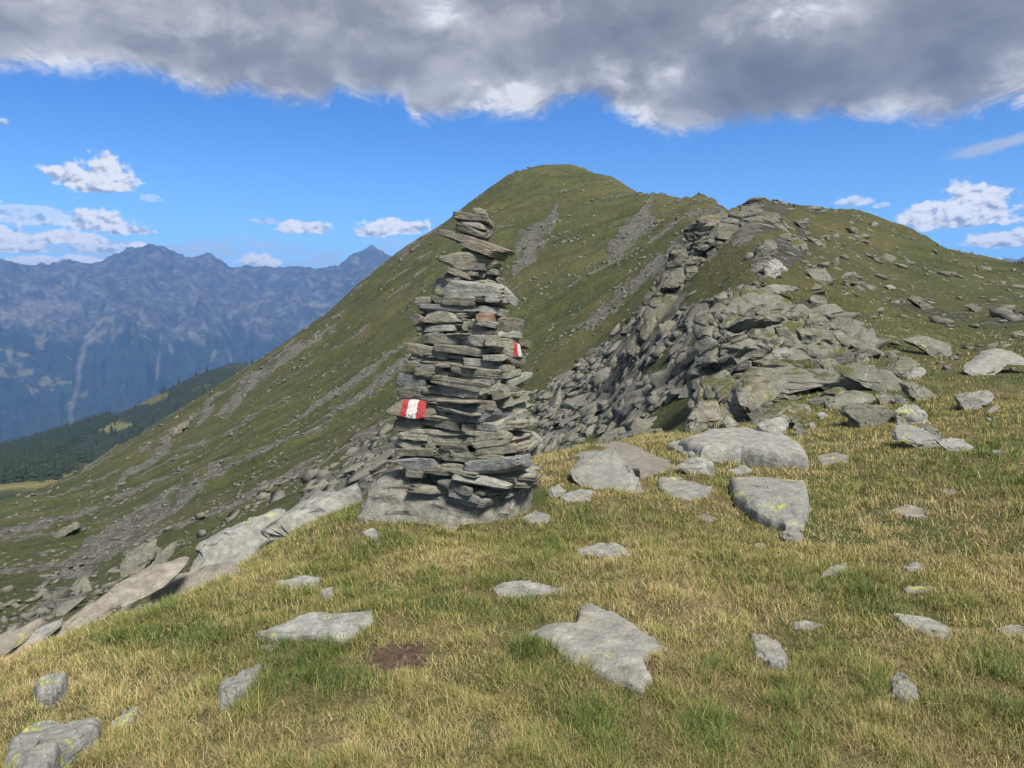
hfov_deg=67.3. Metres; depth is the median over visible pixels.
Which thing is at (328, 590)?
slab
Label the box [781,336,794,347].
rock
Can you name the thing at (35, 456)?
conifer forest
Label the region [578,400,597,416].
scree block
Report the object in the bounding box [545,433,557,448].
scree block
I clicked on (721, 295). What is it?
rock
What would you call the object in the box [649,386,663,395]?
scree block
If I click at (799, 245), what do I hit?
bedrock
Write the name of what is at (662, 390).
scree block
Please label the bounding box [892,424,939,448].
rock
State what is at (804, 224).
crag
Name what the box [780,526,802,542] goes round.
rock
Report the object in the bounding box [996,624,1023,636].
slab
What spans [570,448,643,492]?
tilted block
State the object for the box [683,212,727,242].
crag
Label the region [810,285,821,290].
outcrop block
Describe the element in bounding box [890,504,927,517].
slab
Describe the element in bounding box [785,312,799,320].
rock
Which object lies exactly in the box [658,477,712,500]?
slab
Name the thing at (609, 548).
slab
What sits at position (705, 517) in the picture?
slab
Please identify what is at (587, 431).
scree block
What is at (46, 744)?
slab
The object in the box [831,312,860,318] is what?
scree block
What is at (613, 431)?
scree block
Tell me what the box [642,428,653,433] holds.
scree block
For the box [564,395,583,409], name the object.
scree block
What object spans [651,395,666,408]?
scree block
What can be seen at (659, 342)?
scree block
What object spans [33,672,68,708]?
slab
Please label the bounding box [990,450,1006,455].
slab
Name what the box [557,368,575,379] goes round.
scree block
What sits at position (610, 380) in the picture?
scree block
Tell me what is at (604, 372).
scree block
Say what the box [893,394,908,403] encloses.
rock
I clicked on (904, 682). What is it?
slab
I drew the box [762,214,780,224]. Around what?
rock
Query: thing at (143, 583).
rock rib
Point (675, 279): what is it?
crag
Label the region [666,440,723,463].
slab
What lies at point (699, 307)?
scree block
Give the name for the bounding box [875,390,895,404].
rock
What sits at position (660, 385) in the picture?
scree block
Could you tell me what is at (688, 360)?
scree block
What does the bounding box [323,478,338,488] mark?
scree block
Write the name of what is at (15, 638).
rock rib
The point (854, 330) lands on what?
scree block
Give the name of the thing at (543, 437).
scree block
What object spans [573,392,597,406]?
scree block
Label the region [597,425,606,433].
scree block
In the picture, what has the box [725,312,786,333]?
rock
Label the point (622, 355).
scree block
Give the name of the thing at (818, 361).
rock
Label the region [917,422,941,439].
rock
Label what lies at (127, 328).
mountains
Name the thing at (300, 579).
slab
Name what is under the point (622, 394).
scree block
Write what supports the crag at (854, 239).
on the hillside
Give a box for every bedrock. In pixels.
[626,270,683,358]
[687,370,739,432]
[692,287,883,360]
[693,206,791,257]
[734,361,861,393]
[788,239,812,254]
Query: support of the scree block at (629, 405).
on the hillside
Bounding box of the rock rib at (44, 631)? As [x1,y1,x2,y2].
[7,618,62,656]
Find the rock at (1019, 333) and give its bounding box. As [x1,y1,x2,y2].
[1010,330,1023,336]
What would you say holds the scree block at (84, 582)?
on the hillside
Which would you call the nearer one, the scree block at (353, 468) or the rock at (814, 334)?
the rock at (814, 334)
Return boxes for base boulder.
[357,468,532,525]
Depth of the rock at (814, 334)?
17.07 m
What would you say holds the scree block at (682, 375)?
on the hillside
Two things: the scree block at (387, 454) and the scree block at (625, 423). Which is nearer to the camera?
the scree block at (625, 423)
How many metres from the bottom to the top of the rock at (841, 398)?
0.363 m
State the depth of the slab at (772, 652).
3.74 m
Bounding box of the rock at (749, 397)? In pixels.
[726,375,780,421]
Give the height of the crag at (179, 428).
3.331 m
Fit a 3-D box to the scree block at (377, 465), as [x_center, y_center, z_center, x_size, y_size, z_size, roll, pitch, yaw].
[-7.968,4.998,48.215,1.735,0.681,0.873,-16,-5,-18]
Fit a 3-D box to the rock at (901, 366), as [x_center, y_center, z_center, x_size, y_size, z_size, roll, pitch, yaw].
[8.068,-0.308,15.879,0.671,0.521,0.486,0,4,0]
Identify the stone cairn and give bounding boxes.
[385,208,543,507]
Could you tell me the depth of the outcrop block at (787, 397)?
14.01 m
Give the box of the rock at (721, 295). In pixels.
[712,291,727,300]
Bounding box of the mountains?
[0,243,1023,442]
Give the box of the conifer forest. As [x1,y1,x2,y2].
[0,358,258,483]
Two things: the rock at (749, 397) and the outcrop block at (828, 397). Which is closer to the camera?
the rock at (749, 397)
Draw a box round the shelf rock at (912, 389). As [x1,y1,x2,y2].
[899,381,936,400]
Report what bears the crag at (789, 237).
on the hillside
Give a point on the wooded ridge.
(159, 407)
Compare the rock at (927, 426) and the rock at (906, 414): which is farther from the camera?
the rock at (906, 414)
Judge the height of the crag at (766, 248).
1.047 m
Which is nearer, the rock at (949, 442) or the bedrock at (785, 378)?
the rock at (949, 442)
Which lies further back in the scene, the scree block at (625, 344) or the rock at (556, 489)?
the scree block at (625, 344)
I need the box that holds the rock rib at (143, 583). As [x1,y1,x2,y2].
[49,556,188,638]
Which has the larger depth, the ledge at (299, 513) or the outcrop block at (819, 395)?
the outcrop block at (819, 395)
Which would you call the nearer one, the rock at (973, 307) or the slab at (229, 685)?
the slab at (229, 685)
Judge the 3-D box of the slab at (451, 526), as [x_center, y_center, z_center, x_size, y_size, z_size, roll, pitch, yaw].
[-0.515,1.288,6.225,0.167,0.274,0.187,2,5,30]
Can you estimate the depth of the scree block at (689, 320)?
28.05 m
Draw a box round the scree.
[0,164,1023,632]
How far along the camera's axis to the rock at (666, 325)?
30.44 m
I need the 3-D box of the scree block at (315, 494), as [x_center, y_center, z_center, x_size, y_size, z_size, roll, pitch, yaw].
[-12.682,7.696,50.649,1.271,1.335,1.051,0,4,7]
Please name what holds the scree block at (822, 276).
on the hillside
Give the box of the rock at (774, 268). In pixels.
[762,258,787,277]
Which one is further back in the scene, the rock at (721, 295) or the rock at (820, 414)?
the rock at (721, 295)
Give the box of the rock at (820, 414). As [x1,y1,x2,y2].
[816,412,826,418]
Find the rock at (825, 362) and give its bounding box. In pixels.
[820,358,834,368]
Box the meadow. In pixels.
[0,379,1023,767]
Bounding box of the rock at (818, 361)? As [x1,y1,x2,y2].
[816,358,838,368]
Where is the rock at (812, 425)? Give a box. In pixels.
[808,422,815,427]
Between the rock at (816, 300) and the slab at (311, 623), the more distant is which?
the rock at (816, 300)
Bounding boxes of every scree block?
[5,625,17,631]
[49,588,72,597]
[52,596,86,615]
[70,575,92,594]
[297,490,318,503]
[302,481,328,491]
[308,491,328,498]
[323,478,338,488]
[342,462,364,474]
[371,459,394,470]
[375,448,393,460]
[541,435,554,439]
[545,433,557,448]
[549,386,562,406]
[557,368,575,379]
[557,376,570,390]
[558,414,580,425]
[564,384,581,396]
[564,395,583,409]
[565,425,581,438]
[571,362,581,368]
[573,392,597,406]
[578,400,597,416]
[580,425,594,436]
[594,367,611,382]
[595,407,611,427]
[595,438,611,443]
[596,393,611,400]
[597,374,615,394]
[597,399,606,411]
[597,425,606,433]
[598,347,608,357]
[599,434,613,439]
[607,429,617,433]
[608,382,622,407]
[614,386,628,406]
[614,432,645,440]
[617,337,630,362]
[617,350,625,360]
[619,416,634,427]
[620,378,633,388]
[622,369,638,384]
[623,397,634,414]
[624,388,640,403]
[625,371,641,393]
[628,410,643,417]
[630,355,645,374]
[630,418,653,429]
[633,393,645,409]
[634,384,653,395]
[635,379,644,388]
[635,401,644,409]
[641,388,649,394]
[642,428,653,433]
[642,428,663,433]
[644,346,654,365]
[644,416,656,422]
[645,344,663,365]
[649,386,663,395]
[650,366,674,387]
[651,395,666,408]
[653,381,664,390]
[656,339,664,345]
[656,385,667,393]
[664,344,682,360]
[665,388,681,405]
[666,385,675,390]
[667,359,674,367]
[668,375,679,384]
[672,367,683,376]
[678,303,707,327]
[678,350,697,365]
[678,385,687,397]
[679,368,688,380]
[684,321,693,329]
[687,309,702,330]
[806,269,833,284]
[810,304,843,314]
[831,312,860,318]
[831,318,857,326]
[839,327,860,334]
[839,329,853,335]
[850,326,867,329]
[853,330,878,346]
[864,328,875,336]
[864,349,880,357]
[875,339,889,348]
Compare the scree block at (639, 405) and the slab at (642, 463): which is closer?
the slab at (642, 463)
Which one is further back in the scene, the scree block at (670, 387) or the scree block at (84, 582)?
the scree block at (84, 582)
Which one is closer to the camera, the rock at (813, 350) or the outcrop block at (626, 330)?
the rock at (813, 350)
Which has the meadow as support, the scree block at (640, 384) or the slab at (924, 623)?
the slab at (924, 623)
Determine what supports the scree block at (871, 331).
on the hillside
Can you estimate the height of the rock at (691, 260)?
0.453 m
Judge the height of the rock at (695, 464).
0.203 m
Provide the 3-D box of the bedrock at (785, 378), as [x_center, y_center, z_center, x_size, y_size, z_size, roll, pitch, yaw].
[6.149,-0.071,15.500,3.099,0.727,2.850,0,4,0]
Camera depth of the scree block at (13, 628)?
38.74 m
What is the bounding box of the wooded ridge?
[0,363,251,499]
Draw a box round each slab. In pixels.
[3,717,102,767]
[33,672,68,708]
[110,706,138,729]
[218,664,261,712]
[255,610,374,644]
[258,643,278,652]
[276,575,320,589]
[319,587,334,601]
[361,528,382,540]
[439,524,458,530]
[492,580,566,597]
[521,510,550,523]
[528,603,666,696]
[559,489,593,501]
[571,441,677,479]
[577,543,631,557]
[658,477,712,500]
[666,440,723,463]
[678,427,808,469]
[696,514,715,522]
[728,465,752,475]
[728,476,809,531]
[748,633,787,671]
[792,620,821,629]
[815,452,849,464]
[821,562,847,578]
[888,613,951,638]
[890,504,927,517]
[890,672,919,702]
[903,585,932,593]
[904,562,925,571]
[936,488,957,495]
[964,348,1023,374]
[987,406,999,412]
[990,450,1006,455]
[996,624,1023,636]
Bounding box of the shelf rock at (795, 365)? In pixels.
[743,360,803,371]
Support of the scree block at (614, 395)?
on the hillside
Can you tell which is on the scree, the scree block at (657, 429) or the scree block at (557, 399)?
the scree block at (657, 429)
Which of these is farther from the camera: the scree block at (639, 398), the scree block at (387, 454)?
the scree block at (387, 454)
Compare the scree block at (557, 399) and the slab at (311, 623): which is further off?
the scree block at (557, 399)
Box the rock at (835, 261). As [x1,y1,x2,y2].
[831,257,838,265]
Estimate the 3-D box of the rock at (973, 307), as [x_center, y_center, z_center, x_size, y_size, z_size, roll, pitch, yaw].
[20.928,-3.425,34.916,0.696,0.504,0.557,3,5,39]
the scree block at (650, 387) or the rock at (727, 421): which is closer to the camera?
the rock at (727, 421)
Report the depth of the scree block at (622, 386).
28.84 m
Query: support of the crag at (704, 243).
on the bedrock at (725, 229)
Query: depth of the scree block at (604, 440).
15.47 m
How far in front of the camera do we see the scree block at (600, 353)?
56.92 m
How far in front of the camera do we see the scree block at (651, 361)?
28.30 m
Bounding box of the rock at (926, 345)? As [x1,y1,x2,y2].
[903,334,952,356]
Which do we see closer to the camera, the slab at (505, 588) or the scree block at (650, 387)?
the slab at (505, 588)
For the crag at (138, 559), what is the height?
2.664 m
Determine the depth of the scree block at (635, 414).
22.30 m
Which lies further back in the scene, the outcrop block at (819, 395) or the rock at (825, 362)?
the rock at (825, 362)
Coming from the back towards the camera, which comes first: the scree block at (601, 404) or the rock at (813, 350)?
the scree block at (601, 404)
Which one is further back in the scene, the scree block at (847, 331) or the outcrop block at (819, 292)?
the outcrop block at (819, 292)
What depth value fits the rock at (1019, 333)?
26.82 m
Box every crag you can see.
[52,521,80,537]
[120,538,156,577]
[146,540,177,568]
[169,420,188,435]
[661,268,685,288]
[665,249,687,271]
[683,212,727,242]
[689,234,715,251]
[740,203,764,207]
[753,239,777,259]
[778,233,807,245]
[793,218,811,229]
[806,236,826,247]
[848,236,859,242]
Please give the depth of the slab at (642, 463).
8.48 m
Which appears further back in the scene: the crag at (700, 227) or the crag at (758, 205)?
the crag at (758, 205)
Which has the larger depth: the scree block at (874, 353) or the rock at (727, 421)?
the scree block at (874, 353)
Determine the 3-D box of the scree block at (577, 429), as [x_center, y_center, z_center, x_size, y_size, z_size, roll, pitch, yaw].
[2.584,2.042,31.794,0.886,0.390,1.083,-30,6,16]
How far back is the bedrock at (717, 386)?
14.41 m
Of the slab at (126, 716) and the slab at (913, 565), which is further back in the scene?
the slab at (913, 565)
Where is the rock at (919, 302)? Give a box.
[907,294,934,308]
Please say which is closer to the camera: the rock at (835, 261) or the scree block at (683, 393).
the scree block at (683, 393)
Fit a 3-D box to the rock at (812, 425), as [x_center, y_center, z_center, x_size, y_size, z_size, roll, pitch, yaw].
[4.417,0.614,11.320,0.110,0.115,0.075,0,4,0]
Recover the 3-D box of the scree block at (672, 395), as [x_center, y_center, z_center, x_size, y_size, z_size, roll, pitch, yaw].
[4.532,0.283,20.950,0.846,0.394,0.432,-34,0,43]
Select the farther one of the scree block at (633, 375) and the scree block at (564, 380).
the scree block at (564, 380)
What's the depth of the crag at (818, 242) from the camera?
39.18 m
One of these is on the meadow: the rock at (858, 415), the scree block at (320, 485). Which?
the rock at (858, 415)
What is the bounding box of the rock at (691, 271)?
[685,266,697,279]
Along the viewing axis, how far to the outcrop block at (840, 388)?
14.35 m
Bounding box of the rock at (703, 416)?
[685,401,722,433]
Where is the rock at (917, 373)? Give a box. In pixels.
[903,367,926,379]
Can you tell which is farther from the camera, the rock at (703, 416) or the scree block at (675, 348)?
the scree block at (675, 348)
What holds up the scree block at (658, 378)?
on the hillside
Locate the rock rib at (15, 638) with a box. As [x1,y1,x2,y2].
[0,618,44,657]
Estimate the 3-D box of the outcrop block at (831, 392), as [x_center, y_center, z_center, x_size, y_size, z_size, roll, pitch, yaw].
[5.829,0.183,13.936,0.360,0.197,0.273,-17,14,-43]
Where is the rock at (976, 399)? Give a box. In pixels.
[954,390,993,409]
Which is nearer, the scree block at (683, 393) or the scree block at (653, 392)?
the scree block at (683, 393)
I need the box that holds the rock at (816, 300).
[806,295,826,305]
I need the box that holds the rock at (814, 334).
[795,326,833,344]
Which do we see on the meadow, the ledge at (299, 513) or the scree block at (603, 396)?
the ledge at (299, 513)
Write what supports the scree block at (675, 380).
on the hillside
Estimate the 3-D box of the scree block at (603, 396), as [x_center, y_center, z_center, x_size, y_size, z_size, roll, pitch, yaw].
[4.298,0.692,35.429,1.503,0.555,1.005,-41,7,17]
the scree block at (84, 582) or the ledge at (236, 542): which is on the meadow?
the ledge at (236, 542)
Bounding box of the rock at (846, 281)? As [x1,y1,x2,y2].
[843,276,849,286]
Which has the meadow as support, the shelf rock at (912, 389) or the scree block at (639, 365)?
the shelf rock at (912, 389)
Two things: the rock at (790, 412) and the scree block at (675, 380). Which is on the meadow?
the rock at (790, 412)
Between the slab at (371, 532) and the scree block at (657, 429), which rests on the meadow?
the slab at (371, 532)
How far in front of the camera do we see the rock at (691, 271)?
36.62 m
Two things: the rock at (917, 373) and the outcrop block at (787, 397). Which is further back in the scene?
the rock at (917, 373)
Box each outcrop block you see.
[620,318,635,336]
[779,395,795,399]
[792,396,802,400]
[795,390,811,394]
[807,397,825,405]
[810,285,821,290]
[812,393,826,397]
[813,291,824,294]
[823,395,833,400]
[824,389,840,396]
[831,386,847,389]
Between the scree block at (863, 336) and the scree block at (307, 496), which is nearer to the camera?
the scree block at (863, 336)
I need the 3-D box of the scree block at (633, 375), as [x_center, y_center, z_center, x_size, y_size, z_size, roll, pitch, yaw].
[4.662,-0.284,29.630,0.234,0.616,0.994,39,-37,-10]
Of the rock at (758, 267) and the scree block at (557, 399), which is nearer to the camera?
the rock at (758, 267)
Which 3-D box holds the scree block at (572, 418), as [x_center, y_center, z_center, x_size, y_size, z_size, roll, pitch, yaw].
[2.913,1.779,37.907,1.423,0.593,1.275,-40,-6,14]
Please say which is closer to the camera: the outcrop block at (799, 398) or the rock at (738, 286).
the outcrop block at (799, 398)
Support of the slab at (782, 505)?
on the meadow
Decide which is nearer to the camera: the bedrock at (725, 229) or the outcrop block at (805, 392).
the outcrop block at (805, 392)
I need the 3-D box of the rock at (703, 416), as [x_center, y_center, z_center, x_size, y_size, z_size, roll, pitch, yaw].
[3.333,0.679,13.572,0.723,0.743,0.448,-1,4,-19]
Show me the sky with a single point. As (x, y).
(315, 134)
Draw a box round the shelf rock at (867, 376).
[832,361,902,391]
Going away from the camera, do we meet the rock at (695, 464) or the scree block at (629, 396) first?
the rock at (695, 464)
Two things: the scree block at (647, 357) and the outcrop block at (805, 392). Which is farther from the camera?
the scree block at (647, 357)
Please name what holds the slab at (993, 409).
on the meadow
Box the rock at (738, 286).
[728,283,743,294]
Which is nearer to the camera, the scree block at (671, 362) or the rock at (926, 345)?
the rock at (926, 345)
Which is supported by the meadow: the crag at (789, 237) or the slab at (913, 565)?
the slab at (913, 565)
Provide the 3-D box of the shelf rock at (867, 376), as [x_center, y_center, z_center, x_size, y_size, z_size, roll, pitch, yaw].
[6.713,-0.089,14.250,1.021,0.624,1.150,-2,4,-25]
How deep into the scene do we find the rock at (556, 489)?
6.97 m
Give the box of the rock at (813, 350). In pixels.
[801,342,828,358]
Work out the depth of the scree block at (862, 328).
22.77 m
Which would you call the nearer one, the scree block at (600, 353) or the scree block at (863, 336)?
the scree block at (863, 336)
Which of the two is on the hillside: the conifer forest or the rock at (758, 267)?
the rock at (758, 267)
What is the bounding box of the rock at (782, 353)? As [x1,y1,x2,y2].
[772,348,790,359]
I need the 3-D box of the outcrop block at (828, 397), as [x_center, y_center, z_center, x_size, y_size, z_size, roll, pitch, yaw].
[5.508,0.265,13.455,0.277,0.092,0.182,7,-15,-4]
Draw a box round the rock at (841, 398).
[825,390,874,409]
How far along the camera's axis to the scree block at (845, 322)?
23.41 m
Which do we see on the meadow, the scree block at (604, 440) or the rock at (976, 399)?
the rock at (976, 399)
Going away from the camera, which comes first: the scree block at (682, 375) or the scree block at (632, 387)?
the scree block at (682, 375)
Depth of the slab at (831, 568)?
5.04 m
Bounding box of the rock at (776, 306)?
[743,301,783,316]
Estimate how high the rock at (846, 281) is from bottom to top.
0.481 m
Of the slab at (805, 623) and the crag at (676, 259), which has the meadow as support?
the slab at (805, 623)
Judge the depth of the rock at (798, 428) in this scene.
10.44 m
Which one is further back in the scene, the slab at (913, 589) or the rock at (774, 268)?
the rock at (774, 268)
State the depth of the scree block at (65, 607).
44.91 m
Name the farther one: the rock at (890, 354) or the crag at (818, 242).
the crag at (818, 242)
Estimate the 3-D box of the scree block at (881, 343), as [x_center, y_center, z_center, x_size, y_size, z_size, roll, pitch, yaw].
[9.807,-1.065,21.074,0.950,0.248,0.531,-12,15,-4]
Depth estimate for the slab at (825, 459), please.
8.56 m
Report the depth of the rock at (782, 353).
15.85 m
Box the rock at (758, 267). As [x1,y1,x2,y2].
[749,262,763,271]
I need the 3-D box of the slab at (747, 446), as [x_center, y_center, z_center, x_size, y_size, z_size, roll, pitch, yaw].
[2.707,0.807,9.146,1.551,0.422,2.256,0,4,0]
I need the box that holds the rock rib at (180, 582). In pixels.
[150,561,241,603]
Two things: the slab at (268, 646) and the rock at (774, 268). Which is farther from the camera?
the rock at (774, 268)
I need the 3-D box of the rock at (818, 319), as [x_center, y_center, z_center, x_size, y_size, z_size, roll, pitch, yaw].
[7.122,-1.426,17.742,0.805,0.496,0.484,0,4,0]
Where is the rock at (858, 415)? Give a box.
[839,403,894,427]
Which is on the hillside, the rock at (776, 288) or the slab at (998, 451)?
the rock at (776, 288)
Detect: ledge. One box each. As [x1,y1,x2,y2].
[189,508,285,571]
[261,483,362,540]
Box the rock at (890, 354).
[884,350,897,358]
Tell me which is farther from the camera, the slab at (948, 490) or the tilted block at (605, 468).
the tilted block at (605, 468)
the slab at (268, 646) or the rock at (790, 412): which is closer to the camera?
the slab at (268, 646)
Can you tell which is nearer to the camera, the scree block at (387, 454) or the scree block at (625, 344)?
the scree block at (625, 344)
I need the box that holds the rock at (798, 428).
[793,422,805,436]
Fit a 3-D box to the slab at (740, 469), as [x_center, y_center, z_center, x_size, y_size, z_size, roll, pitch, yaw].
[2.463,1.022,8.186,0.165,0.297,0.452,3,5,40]
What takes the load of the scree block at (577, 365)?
on the hillside
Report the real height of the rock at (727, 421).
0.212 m
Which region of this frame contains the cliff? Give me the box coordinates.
[686,328,785,398]
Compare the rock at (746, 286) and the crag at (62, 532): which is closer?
the rock at (746, 286)
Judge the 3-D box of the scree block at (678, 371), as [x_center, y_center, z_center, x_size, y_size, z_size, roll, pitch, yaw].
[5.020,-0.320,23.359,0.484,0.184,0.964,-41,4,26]
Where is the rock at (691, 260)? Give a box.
[686,256,705,264]
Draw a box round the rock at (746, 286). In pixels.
[742,285,756,288]
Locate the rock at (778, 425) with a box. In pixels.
[754,417,788,433]
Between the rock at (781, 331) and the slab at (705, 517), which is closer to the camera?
the slab at (705, 517)
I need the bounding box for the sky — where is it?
[0,0,1023,268]
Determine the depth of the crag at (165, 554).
51.64 m
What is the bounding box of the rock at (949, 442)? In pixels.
[936,437,972,451]
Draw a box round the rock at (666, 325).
[658,320,675,332]
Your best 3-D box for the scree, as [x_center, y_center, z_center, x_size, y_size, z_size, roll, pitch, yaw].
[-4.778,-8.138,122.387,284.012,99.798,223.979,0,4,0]
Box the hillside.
[0,164,1023,653]
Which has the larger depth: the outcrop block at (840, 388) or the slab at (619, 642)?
the outcrop block at (840, 388)
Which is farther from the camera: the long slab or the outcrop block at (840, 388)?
the long slab
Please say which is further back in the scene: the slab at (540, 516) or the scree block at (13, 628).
the scree block at (13, 628)
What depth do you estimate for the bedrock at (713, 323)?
21.64 m
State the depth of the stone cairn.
6.34 m
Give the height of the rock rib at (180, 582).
0.272 m
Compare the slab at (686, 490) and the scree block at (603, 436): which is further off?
the scree block at (603, 436)
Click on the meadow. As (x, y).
(410, 649)
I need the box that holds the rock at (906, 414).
[894,404,927,423]
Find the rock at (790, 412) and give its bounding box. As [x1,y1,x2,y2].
[750,401,811,424]
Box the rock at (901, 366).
[887,356,918,376]
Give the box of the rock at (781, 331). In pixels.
[774,326,790,336]
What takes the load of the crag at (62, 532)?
on the hillside
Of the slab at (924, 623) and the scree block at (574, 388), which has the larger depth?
the scree block at (574, 388)
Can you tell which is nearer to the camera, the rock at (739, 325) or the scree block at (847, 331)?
the rock at (739, 325)
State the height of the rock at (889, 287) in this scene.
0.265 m
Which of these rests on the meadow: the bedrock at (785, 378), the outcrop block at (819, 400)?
the outcrop block at (819, 400)
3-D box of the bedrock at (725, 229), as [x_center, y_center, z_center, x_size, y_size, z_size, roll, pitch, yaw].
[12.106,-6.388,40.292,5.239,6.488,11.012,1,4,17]
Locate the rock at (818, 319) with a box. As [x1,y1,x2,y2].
[803,312,839,329]
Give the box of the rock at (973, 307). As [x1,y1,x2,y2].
[963,303,981,311]
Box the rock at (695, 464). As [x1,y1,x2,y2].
[677,456,714,475]
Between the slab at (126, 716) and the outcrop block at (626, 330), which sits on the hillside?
the outcrop block at (626, 330)
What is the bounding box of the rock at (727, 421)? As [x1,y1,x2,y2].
[722,415,738,427]
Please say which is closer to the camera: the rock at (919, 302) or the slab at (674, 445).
the slab at (674, 445)
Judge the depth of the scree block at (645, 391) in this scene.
24.31 m
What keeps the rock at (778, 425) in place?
on the meadow
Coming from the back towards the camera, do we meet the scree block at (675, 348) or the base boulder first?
the scree block at (675, 348)
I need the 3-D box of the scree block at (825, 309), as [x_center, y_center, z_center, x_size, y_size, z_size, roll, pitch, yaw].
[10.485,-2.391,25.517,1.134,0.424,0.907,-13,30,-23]
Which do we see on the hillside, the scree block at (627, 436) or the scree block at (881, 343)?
the scree block at (627, 436)
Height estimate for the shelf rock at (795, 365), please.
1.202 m
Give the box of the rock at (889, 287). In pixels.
[884,285,895,289]
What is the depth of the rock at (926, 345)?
20.48 m
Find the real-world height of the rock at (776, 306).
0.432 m
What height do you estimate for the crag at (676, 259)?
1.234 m
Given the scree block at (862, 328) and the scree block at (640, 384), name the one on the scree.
the scree block at (640, 384)
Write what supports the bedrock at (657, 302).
on the hillside
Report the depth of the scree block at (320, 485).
57.94 m
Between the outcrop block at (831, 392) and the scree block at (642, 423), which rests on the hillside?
the scree block at (642, 423)
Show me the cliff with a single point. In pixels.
(741, 353)
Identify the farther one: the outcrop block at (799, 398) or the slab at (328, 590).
the outcrop block at (799, 398)
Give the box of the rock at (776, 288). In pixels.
[760,284,798,293]
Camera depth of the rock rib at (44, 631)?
5.21 m
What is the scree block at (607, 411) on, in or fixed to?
on the hillside
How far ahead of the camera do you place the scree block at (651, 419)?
20.44 m
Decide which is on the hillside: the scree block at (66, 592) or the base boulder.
the scree block at (66, 592)
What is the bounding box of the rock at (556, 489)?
[547,484,565,498]
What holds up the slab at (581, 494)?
on the meadow
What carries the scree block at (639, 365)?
on the hillside

